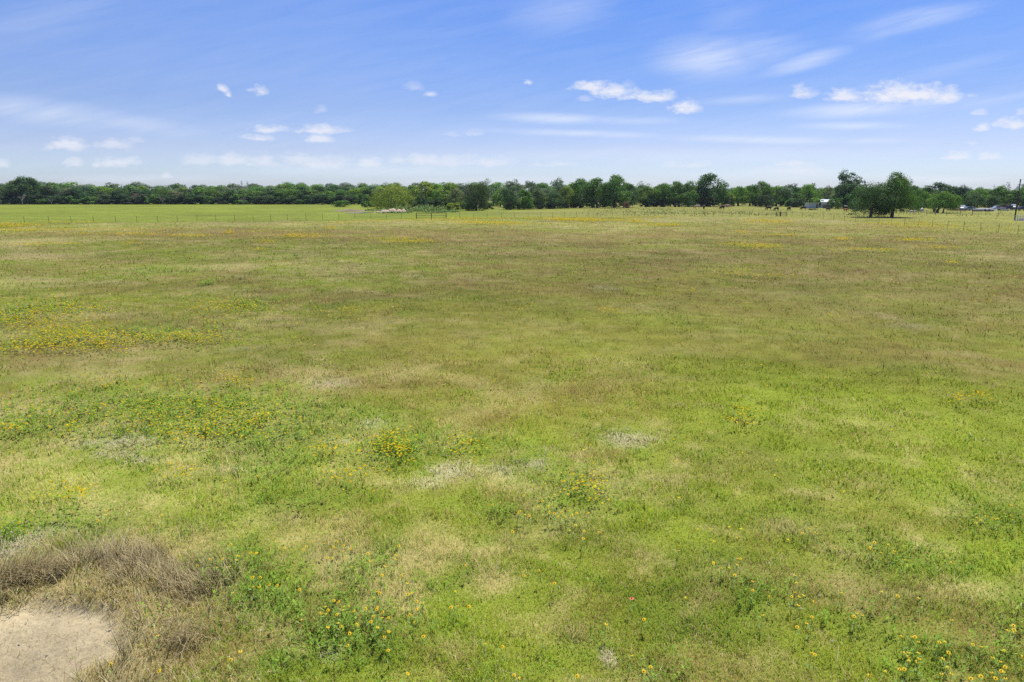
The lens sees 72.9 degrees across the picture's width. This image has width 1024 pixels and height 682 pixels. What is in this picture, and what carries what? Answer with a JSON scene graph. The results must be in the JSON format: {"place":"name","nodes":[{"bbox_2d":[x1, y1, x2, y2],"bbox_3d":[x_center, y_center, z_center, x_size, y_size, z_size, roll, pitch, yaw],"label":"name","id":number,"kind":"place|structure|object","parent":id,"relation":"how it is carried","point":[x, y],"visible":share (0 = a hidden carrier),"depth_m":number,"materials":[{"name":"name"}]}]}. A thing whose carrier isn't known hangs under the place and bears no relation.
{"place":"outdoors","nodes":[
{"label":"outdoors","id":0,"kind":"place"},
{"bbox_2d":[0,194,1023,681],"bbox_3d":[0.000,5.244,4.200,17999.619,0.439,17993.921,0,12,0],"label":"ground","id":1,"kind":"structure","parent":0,"point":[96,622],"depth_m":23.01,"materials":[{"name":"green plant"}]},
{"bbox_2d":[4,177,39,202],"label":"tall oak","id":2,"kind":"object","parent":1,"relation":"on","point":[14,189],"visible":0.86,"depth_m":377.88,"materials":[{"name":"green plant"}]},
{"bbox_2d":[17,177,44,201],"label":"tall oak","id":3,"kind":"object","parent":1,"relation":"on","point":[33,182],"visible":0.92,"depth_m":379.27,"materials":[{"name":"green plant"}]},
{"bbox_2d":[32,198,56,204],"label":"edge shrub","id":4,"kind":"object","parent":1,"relation":"on","point":[41,202],"visible":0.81,"depth_m":376.79,"materials":[{"name":"green plant"}]},
{"bbox_2d":[39,185,59,202],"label":"woodland tree","id":5,"kind":"object","parent":1,"relation":"on","point":[46,187],"visible":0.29,"depth_m":387.93,"materials":[{"name":"green plant"}]},
{"bbox_2d":[47,184,71,203],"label":"woodland tree","id":6,"kind":"object","parent":1,"relation":"on","point":[55,187],"visible":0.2,"depth_m":404.85,"materials":[{"name":"green plant"}]},
{"bbox_2d":[47,189,74,203],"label":"woodland tree","id":7,"kind":"object","parent":1,"relation":"on","point":[62,194],"visible":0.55,"depth_m":383.86,"materials":[{"name":"green plant"}]},
{"bbox_2d":[0,600,130,681],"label":"dirt patch","id":8,"kind":"object","parent":1,"relation":"on","point":[53,644],"visible":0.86,"depth_m":9.64,"materials":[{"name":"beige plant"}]},
{"bbox_2d":[73,186,97,203],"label":"woodland tree","id":9,"kind":"object","parent":1,"relation":"on","point":[90,189],"visible":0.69,"depth_m":386.30,"materials":[{"name":"green plant"}]},
{"bbox_2d":[81,196,102,203],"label":"edge shrub","id":10,"kind":"object","parent":1,"relation":"on","point":[87,198],"visible":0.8,"depth_m":377.91,"materials":[{"name":"green plant"}]},
{"bbox_2d":[88,186,116,203],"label":"woodland tree","id":11,"kind":"object","parent":1,"relation":"on","point":[103,189],"visible":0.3,"depth_m":403.30,"materials":[{"name":"green plant"}]},
{"bbox_2d":[102,192,123,203],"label":"woodland tree","id":12,"kind":"object","parent":1,"relation":"on","point":[110,195],"visible":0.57,"depth_m":383.32,"materials":[{"name":"green plant"}]},
{"bbox_2d":[111,187,140,203],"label":"woodland tree","id":13,"kind":"object","parent":1,"relation":"on","point":[127,193],"visible":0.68,"depth_m":383.82,"materials":[{"name":"green plant"}]},
{"bbox_2d":[132,194,146,203],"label":"edge shrub","id":14,"kind":"object","parent":1,"relation":"on","point":[137,197],"visible":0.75,"depth_m":377.96,"materials":[{"name":"green plant"}]},
{"bbox_2d":[0,515,285,681],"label":"dry grass","id":15,"kind":"structure","parent":1,"relation":"on","point":[55,566],"depth_m":10.78,"materials":[{"name":"beige plant"}]},
{"bbox_2d":[135,188,155,203],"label":"woodland tree","id":16,"kind":"object","parent":1,"relation":"on","point":[144,191],"visible":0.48,"depth_m":386.57,"materials":[{"name":"green plant"}]},
{"bbox_2d":[153,188,172,203],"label":"woodland tree","id":17,"kind":"object","parent":1,"relation":"on","point":[157,190],"visible":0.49,"depth_m":386.94,"materials":[{"name":"green plant"}]},
{"bbox_2d":[168,194,189,203],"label":"edge shrub","id":18,"kind":"object","parent":1,"relation":"on","point":[180,197],"visible":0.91,"depth_m":378.45,"materials":[{"name":"green plant"}]},
{"bbox_2d":[183,193,208,203],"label":"edge shrub","id":19,"kind":"object","parent":1,"relation":"on","point":[199,196],"visible":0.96,"depth_m":378.69,"materials":[{"name":"green plant"}]},
{"bbox_2d":[185,187,211,203],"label":"woodland tree","id":20,"kind":"object","parent":1,"relation":"on","point":[196,190],"visible":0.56,"depth_m":384.15,"materials":[{"name":"green plant"}]},
{"bbox_2d":[10,214,401,222],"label":"wire fence","id":21,"kind":"object","parent":1,"relation":"on","point":[234,219],"visible":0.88,"depth_m":151.48,"materials":[{"name":"grey metal"}]},
{"bbox_2d":[198,188,222,203],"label":"woodland tree","id":22,"kind":"object","parent":1,"relation":"on","point":[215,193],"visible":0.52,"depth_m":387.43,"materials":[{"name":"green plant"}]},
{"bbox_2d":[217,188,237,203],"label":"woodland tree","id":23,"kind":"object","parent":1,"relation":"on","point":[230,192],"visible":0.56,"depth_m":383.85,"materials":[{"name":"green plant"}]},
{"bbox_2d":[231,194,250,203],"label":"edge shrub","id":24,"kind":"object","parent":1,"relation":"on","point":[236,196],"visible":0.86,"depth_m":377.86,"materials":[{"name":"green plant"}]},
{"bbox_2d":[230,189,252,203],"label":"woodland tree","id":25,"kind":"object","parent":1,"relation":"on","point":[242,192],"visible":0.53,"depth_m":383.93,"materials":[{"name":"green plant"}]},
{"bbox_2d":[247,190,265,203],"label":"woodland tree","id":26,"kind":"object","parent":1,"relation":"on","point":[254,193],"visible":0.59,"depth_m":384.31,"materials":[{"name":"green plant"}]},
{"bbox_2d":[246,186,267,201],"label":"woodland tree","id":27,"kind":"object","parent":1,"relation":"on","point":[256,189],"visible":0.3,"depth_m":403.58,"materials":[{"name":"green plant"}]},
{"bbox_2d":[250,196,268,203],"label":"edge shrub","id":28,"kind":"object","parent":1,"relation":"on","point":[258,198],"visible":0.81,"depth_m":378.58,"materials":[{"name":"green plant"}]},
{"bbox_2d":[263,189,286,203],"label":"woodland tree","id":29,"kind":"object","parent":1,"relation":"on","point":[268,194],"visible":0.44,"depth_m":385.01,"materials":[{"name":"green plant"}]},
{"bbox_2d":[272,188,300,203],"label":"woodland tree","id":30,"kind":"object","parent":1,"relation":"on","point":[281,195],"visible":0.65,"depth_m":382.96,"materials":[{"name":"green plant"}]},
{"bbox_2d":[280,197,298,203],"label":"edge shrub","id":31,"kind":"object","parent":1,"relation":"on","point":[287,199],"visible":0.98,"depth_m":379.08,"materials":[{"name":"green plant"}]},
{"bbox_2d":[294,186,311,200],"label":"woodland tree","id":32,"kind":"object","parent":1,"relation":"on","point":[301,189],"visible":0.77,"depth_m":384.08,"materials":[{"name":"green plant"}]},
{"bbox_2d":[296,190,325,203],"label":"woodland tree","id":33,"kind":"object","parent":1,"relation":"on","point":[312,192],"visible":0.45,"depth_m":384.94,"materials":[{"name":"green plant"}]},
{"bbox_2d":[303,194,323,203],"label":"edge shrub","id":34,"kind":"object","parent":1,"relation":"on","point":[311,199],"visible":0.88,"depth_m":378.28,"materials":[{"name":"green plant"}]},
{"bbox_2d":[314,194,335,203],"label":"edge shrub","id":35,"kind":"object","parent":1,"relation":"on","point":[324,196],"visible":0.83,"depth_m":378.26,"materials":[{"name":"green plant"}]},
{"bbox_2d":[311,185,339,199],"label":"woodland tree","id":36,"kind":"object","parent":1,"relation":"on","point":[324,188],"visible":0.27,"depth_m":403.08,"materials":[{"name":"green plant"}]},
{"bbox_2d":[330,200,352,206],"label":"bush","id":37,"kind":"object","parent":1,"relation":"on","point":[345,203],"visible":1,"depth_m":311.31,"materials":[{"name":"green plant"}]},
{"bbox_2d":[336,195,355,203],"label":"edge shrub","id":38,"kind":"object","parent":1,"relation":"on","point":[348,198],"visible":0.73,"depth_m":377.81,"materials":[{"name":"green plant"}]},
{"bbox_2d":[332,209,363,211],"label":"pond bank","id":39,"kind":"structure","parent":1,"relation":"on","point":[349,210],"depth_m":232.02,"materials":[{"name":"beige soil"}]},
{"bbox_2d":[344,187,371,203],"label":"woodland tree","id":40,"kind":"object","parent":1,"relation":"on","point":[351,191],"visible":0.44,"depth_m":386.99,"materials":[{"name":"green plant"}]},
{"bbox_2d":[368,183,414,208],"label":"willow tree","id":41,"kind":"object","parent":1,"relation":"on","point":[401,197],"visible":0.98,"depth_m":270.74,"materials":[{"name":"green plant"}]},
{"bbox_2d":[401,185,420,197],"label":"woodland tree","id":42,"kind":"object","parent":1,"relation":"on","point":[411,188],"visible":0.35,"depth_m":431.55,"materials":[{"name":"green plant"}]},
{"bbox_2d":[365,204,461,213],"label":"pond weeds","id":43,"kind":"object","parent":1,"relation":"on","point":[425,208],"visible":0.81,"depth_m":239.83,"materials":[{"name":"green plant"}]},
{"bbox_2d":[410,181,435,201],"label":"bright tree","id":44,"kind":"object","parent":1,"relation":"on","point":[422,184],"visible":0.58,"depth_m":309.49,"materials":[{"name":"green plant"}]},
{"bbox_2d":[435,182,462,206],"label":"bright tree","id":45,"kind":"object","parent":1,"relation":"on","point":[444,191],"visible":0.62,"depth_m":276.38,"materials":[{"name":"green plant"}]},
{"bbox_2d":[444,188,463,207],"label":"pale tree","id":46,"kind":"object","parent":1,"relation":"on","point":[455,192],"visible":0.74,"depth_m":250.54,"materials":[{"name":"green plant"}]},
{"bbox_2d":[460,181,489,210],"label":"cedar tree","id":47,"kind":"object","parent":1,"relation":"on","point":[479,189],"visible":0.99,"depth_m":242.59,"materials":[{"name":"green plant"}]},
{"bbox_2d":[482,184,502,201],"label":"woodland tree","id":48,"kind":"object","parent":1,"relation":"on","point":[497,200],"visible":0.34,"depth_m":430.41,"materials":[{"name":"green plant"}]},
{"bbox_2d":[483,177,502,203],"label":"tree","id":49,"kind":"object","parent":1,"relation":"on","point":[489,182],"visible":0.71,"depth_m":324.22,"materials":[{"name":"green plant"}]},
{"bbox_2d":[492,189,505,206],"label":"bright tree","id":50,"kind":"object","parent":1,"relation":"on","point":[496,203],"visible":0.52,"depth_m":311.02,"materials":[{"name":"green plant"}]},
{"bbox_2d":[0,243,1011,680],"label":"pale seed heads","id":51,"kind":"object","parent":1,"relation":"on","point":[394,451],"visible":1,"depth_m":16.06,"materials":[{"name":"beige plant"}]},
{"bbox_2d":[501,187,518,209],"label":"dark tree","id":52,"kind":"object","parent":1,"relation":"on","point":[514,201],"visible":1,"depth_m":255.81,"materials":[{"name":"green plant"}]},
{"bbox_2d":[0,265,1023,681],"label":"leafy weeds","id":53,"kind":"object","parent":1,"relation":"on","point":[404,451],"visible":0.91,"depth_m":15.66,"materials":[{"name":"green plant"}]},
{"bbox_2d":[0,215,1023,562],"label":"wildflower bloom","id":54,"kind":"object","parent":1,"relation":"on","point":[302,235],"visible":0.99,"depth_m":27.85,"materials":[{"name":"yellow plant"}]},
{"bbox_2d":[500,179,524,203],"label":"tree","id":55,"kind":"object","parent":1,"relation":"on","point":[511,185],"visible":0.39,"depth_m":300.10,"materials":[{"name":"green plant"}]},
{"bbox_2d":[513,188,534,209],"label":"green tree","id":56,"kind":"object","parent":1,"relation":"on","point":[526,195],"visible":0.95,"depth_m":259.70,"materials":[{"name":"green plant"}]},
{"bbox_2d":[525,180,543,199],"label":"tree","id":57,"kind":"object","parent":1,"relation":"on","point":[532,185],"visible":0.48,"depth_m":297.32,"materials":[{"name":"green plant"}]},
{"bbox_2d":[530,187,548,208],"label":"green tree","id":58,"kind":"object","parent":1,"relation":"on","point":[540,194],"visible":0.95,"depth_m":267.98,"materials":[{"name":"green plant"}]},
{"bbox_2d":[544,191,565,208],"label":"dark tree","id":59,"kind":"object","parent":1,"relation":"on","point":[555,203],"visible":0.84,"depth_m":272.72,"materials":[{"name":"green plant"}]},
{"bbox_2d":[542,177,567,197],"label":"tree","id":60,"kind":"object","parent":1,"relation":"on","point":[559,184],"visible":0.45,"depth_m":297.69,"materials":[{"name":"green plant"}]},
{"bbox_2d":[556,186,574,207],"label":"green tree","id":61,"kind":"object","parent":1,"relation":"on","point":[564,193],"visible":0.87,"depth_m":281.84,"materials":[{"name":"green plant"}]},
{"bbox_2d":[568,176,595,207],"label":"tall oak","id":62,"kind":"object","parent":1,"relation":"on","point":[579,183],"visible":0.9,"depth_m":286.97,"materials":[{"name":"green plant"}]},
{"bbox_2d":[581,177,613,207],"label":"tall oak","id":63,"kind":"object","parent":1,"relation":"on","point":[596,181],"visible":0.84,"depth_m":287.48,"materials":[{"name":"green plant"}]},
{"bbox_2d":[459,211,749,217],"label":"wire fence","id":64,"kind":"object","parent":1,"relation":"on","point":[623,211],"visible":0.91,"depth_m":181.93,"materials":[{"name":"grey metal"}]},
{"bbox_2d":[597,173,632,207],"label":"tall oak","id":65,"kind":"object","parent":1,"relation":"on","point":[615,181],"visible":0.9,"depth_m":285.92,"materials":[{"name":"green plant"}]},
{"bbox_2d":[616,182,639,206],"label":"tall oak","id":66,"kind":"object","parent":1,"relation":"on","point":[633,196],"visible":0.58,"depth_m":297.72,"materials":[{"name":"green plant"}]},
{"bbox_2d":[635,186,657,205],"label":"bright tree","id":67,"kind":"object","parent":1,"relation":"on","point":[649,191],"visible":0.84,"depth_m":310.17,"materials":[{"name":"green plant"}]},
{"bbox_2d":[649,183,677,205],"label":"green tree","id":68,"kind":"object","parent":1,"relation":"on","point":[664,187],"visible":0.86,"depth_m":308.19,"materials":[{"name":"green plant"}]},
{"bbox_2d":[665,179,688,206],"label":"green tree","id":69,"kind":"object","parent":1,"relation":"on","point":[677,187],"visible":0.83,"depth_m":308.79,"materials":[{"name":"green plant"}]},
{"bbox_2d":[677,180,699,206],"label":"green tree","id":70,"kind":"object","parent":1,"relation":"on","point":[689,195],"visible":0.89,"depth_m":310.25,"materials":[{"name":"green plant"}]},
{"bbox_2d":[691,184,709,206],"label":"dark tree","id":71,"kind":"object","parent":1,"relation":"on","point":[703,191],"visible":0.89,"depth_m":315.61,"materials":[{"name":"green plant"}]},
{"bbox_2d":[690,173,731,206],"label":"tall oak","id":72,"kind":"object","parent":1,"relation":"on","point":[720,189],"visible":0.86,"depth_m":315.23,"materials":[{"name":"green plant"}]},
{"bbox_2d":[731,186,749,205],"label":"bright tree","id":73,"kind":"object","parent":1,"relation":"on","point":[743,192],"visible":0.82,"depth_m":329.00,"materials":[{"name":"green plant"}]},
{"bbox_2d":[740,185,761,205],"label":"bright tree","id":74,"kind":"object","parent":1,"relation":"on","point":[748,188],"visible":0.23,"depth_m":338.28,"materials":[{"name":"green plant"}]},
{"bbox_2d":[748,181,773,203],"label":"peaked tree","id":75,"kind":"object","parent":1,"relation":"on","point":[761,185],"visible":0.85,"depth_m":322.56,"materials":[{"name":"green plant"}]},
{"bbox_2d":[756,194,776,206],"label":"cedar","id":76,"kind":"object","parent":1,"relation":"on","point":[761,199],"visible":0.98,"depth_m":305.28,"materials":[{"name":"green plant"}]},
{"bbox_2d":[768,185,787,205],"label":"bright tree","id":77,"kind":"object","parent":1,"relation":"on","point":[780,194],"visible":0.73,"depth_m":322.35,"materials":[{"name":"green plant"}]},
{"bbox_2d":[774,183,797,204],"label":"tree","id":78,"kind":"object","parent":1,"relation":"on","point":[786,188],"visible":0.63,"depth_m":321.19,"materials":[{"name":"green plant"}]},
{"bbox_2d":[786,187,807,199],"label":"green tree","id":79,"kind":"object","parent":1,"relation":"on","point":[800,191],"visible":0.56,"depth_m":321.87,"materials":[{"name":"green plant"}]},
{"bbox_2d":[790,198,806,206],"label":"understory shrub","id":80,"kind":"object","parent":1,"relation":"on","point":[798,202],"visible":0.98,"depth_m":299.81,"materials":[{"name":"green plant"}]},
{"bbox_2d":[579,207,1018,216],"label":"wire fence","id":81,"kind":"object","parent":1,"relation":"on","point":[653,212],"visible":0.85,"depth_m":216.92,"materials":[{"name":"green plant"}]},
{"bbox_2d":[797,184,818,205],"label":"bright tree","id":82,"kind":"object","parent":1,"relation":"on","point":[807,187],"visible":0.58,"depth_m":338.23,"materials":[{"name":"green plant"}]},
{"bbox_2d":[808,183,829,201],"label":"green tree","id":83,"kind":"object","parent":1,"relation":"on","point":[818,195],"visible":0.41,"depth_m":351.16,"materials":[{"name":"green plant"}]},
{"bbox_2d":[827,198,842,208],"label":"bush","id":84,"kind":"object","parent":1,"relation":"on","point":[836,204],"visible":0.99,"depth_m":269.41,"materials":[{"name":"green plant"}]},
{"bbox_2d":[830,179,856,206],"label":"airy tree","id":85,"kind":"object","parent":1,"relation":"on","point":[841,192],"visible":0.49,"depth_m":276.06,"materials":[{"name":"green plant"}]},
{"bbox_2d":[833,168,865,207],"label":"airy tree","id":86,"kind":"object","parent":1,"relation":"on","point":[845,177],"visible":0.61,"depth_m":276.58,"materials":[{"name":"green plant"}]},
{"bbox_2d":[843,187,870,208],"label":"green tree","id":87,"kind":"object","parent":1,"relation":"on","point":[850,200],"visible":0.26,"depth_m":269.36,"materials":[{"name":"green plant"}]},
{"bbox_2d":[847,180,896,216],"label":"tree","id":88,"kind":"object","parent":1,"relation":"on","point":[867,196],"visible":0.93,"depth_m":173.92,"materials":[{"name":"green plant"}]},
{"bbox_2d":[866,172,922,216],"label":"tree","id":89,"kind":"object","parent":1,"relation":"on","point":[902,187],"visible":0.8,"depth_m":173.26,"materials":[{"name":"green plant"}]},
{"bbox_2d":[792,211,1018,232],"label":"wire fence","id":90,"kind":"object","parent":1,"relation":"on","point":[918,225],"visible":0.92,"depth_m":126.06,"materials":[{"name":"grey metal"}]},
{"bbox_2d":[898,185,925,210],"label":"green tree","id":91,"kind":"object","parent":1,"relation":"on","point":[920,191],"visible":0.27,"depth_m":235.14,"materials":[{"name":"green plant"}]},
{"bbox_2d":[912,191,932,210],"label":"bright tree","id":92,"kind":"object","parent":1,"relation":"on","point":[925,195],"visible":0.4,"depth_m":243.91,"materials":[{"name":"green plant"}]},
{"bbox_2d":[923,182,956,197],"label":"dark tree","id":93,"kind":"object","parent":1,"relation":"on","point":[940,186],"visible":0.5,"depth_m":297.42,"materials":[{"name":"green plant"}]},
{"bbox_2d":[925,191,964,212],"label":"double oak","id":94,"kind":"object","parent":1,"relation":"on","point":[945,201],"visible":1,"depth_m":212.51,"materials":[{"name":"green plant"}]},
{"bbox_2d":[951,186,966,203],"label":"dark tree","id":95,"kind":"object","parent":1,"relation":"on","point":[960,192],"visible":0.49,"depth_m":297.42,"materials":[{"name":"green plant"}]},
{"bbox_2d":[954,185,979,205],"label":"dark tree","id":96,"kind":"object","parent":1,"relation":"on","point":[965,189],"visible":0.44,"depth_m":297.46,"materials":[{"name":"green plant"}]},
{"bbox_2d":[964,195,986,207],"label":"dark tree","id":97,"kind":"object","parent":1,"relation":"on","point":[970,203],"visible":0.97,"depth_m":277.41,"materials":[{"name":"green plant"}]},
{"bbox_2d":[968,186,988,206],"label":"bright tree","id":98,"kind":"object","parent":1,"relation":"on","point":[978,190],"visible":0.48,"depth_m":309.50,"materials":[{"name":"green plant"}]},
{"bbox_2d":[981,196,1002,207],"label":"green tree","id":99,"kind":"object","parent":1,"relation":"on","point":[992,199],"visible":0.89,"depth_m":279.69,"materials":[{"name":"green plant"}]},
{"bbox_2d":[982,185,1014,205],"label":"green tree","id":100,"kind":"object","parent":1,"relation":"on","point":[999,191],"visible":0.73,"depth_m":288.17,"materials":[{"name":"green plant"}]},
{"bbox_2d":[995,179,1023,219],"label":"utility pole","id":101,"kind":"object","parent":1,"relation":"on","point":[1018,188],"visible":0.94,"depth_m":161.22,"materials":[{"name":"wood"}]},
{"bbox_2d":[1002,190,1021,206],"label":"dark tree","id":102,"kind":"object","parent":1,"relation":"on","point":[1014,197],"visible":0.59,"depth_m":287.40,"materials":[{"name":"green plant"}]},
{"bbox_2d":[1013,184,1023,205],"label":"green tree","id":103,"kind":"object","parent":1,"relation":"on","point":[1020,201],"visible":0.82,"depth_m":287.86,"materials":[{"name":"green plant"}]},
{"bbox_2d":[0,0,1023,192],"label":"sky","id":104,"kind":"structure","parent":0,"point":[97,93],"materials":[{"name":"blue"}]},
{"bbox_2d":[1,204,1023,233],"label":"pasture grass","id":105,"kind":"structure","parent":0,"point":[626,215],"depth_m":189.62,"materials":[{"name":"green plant"}]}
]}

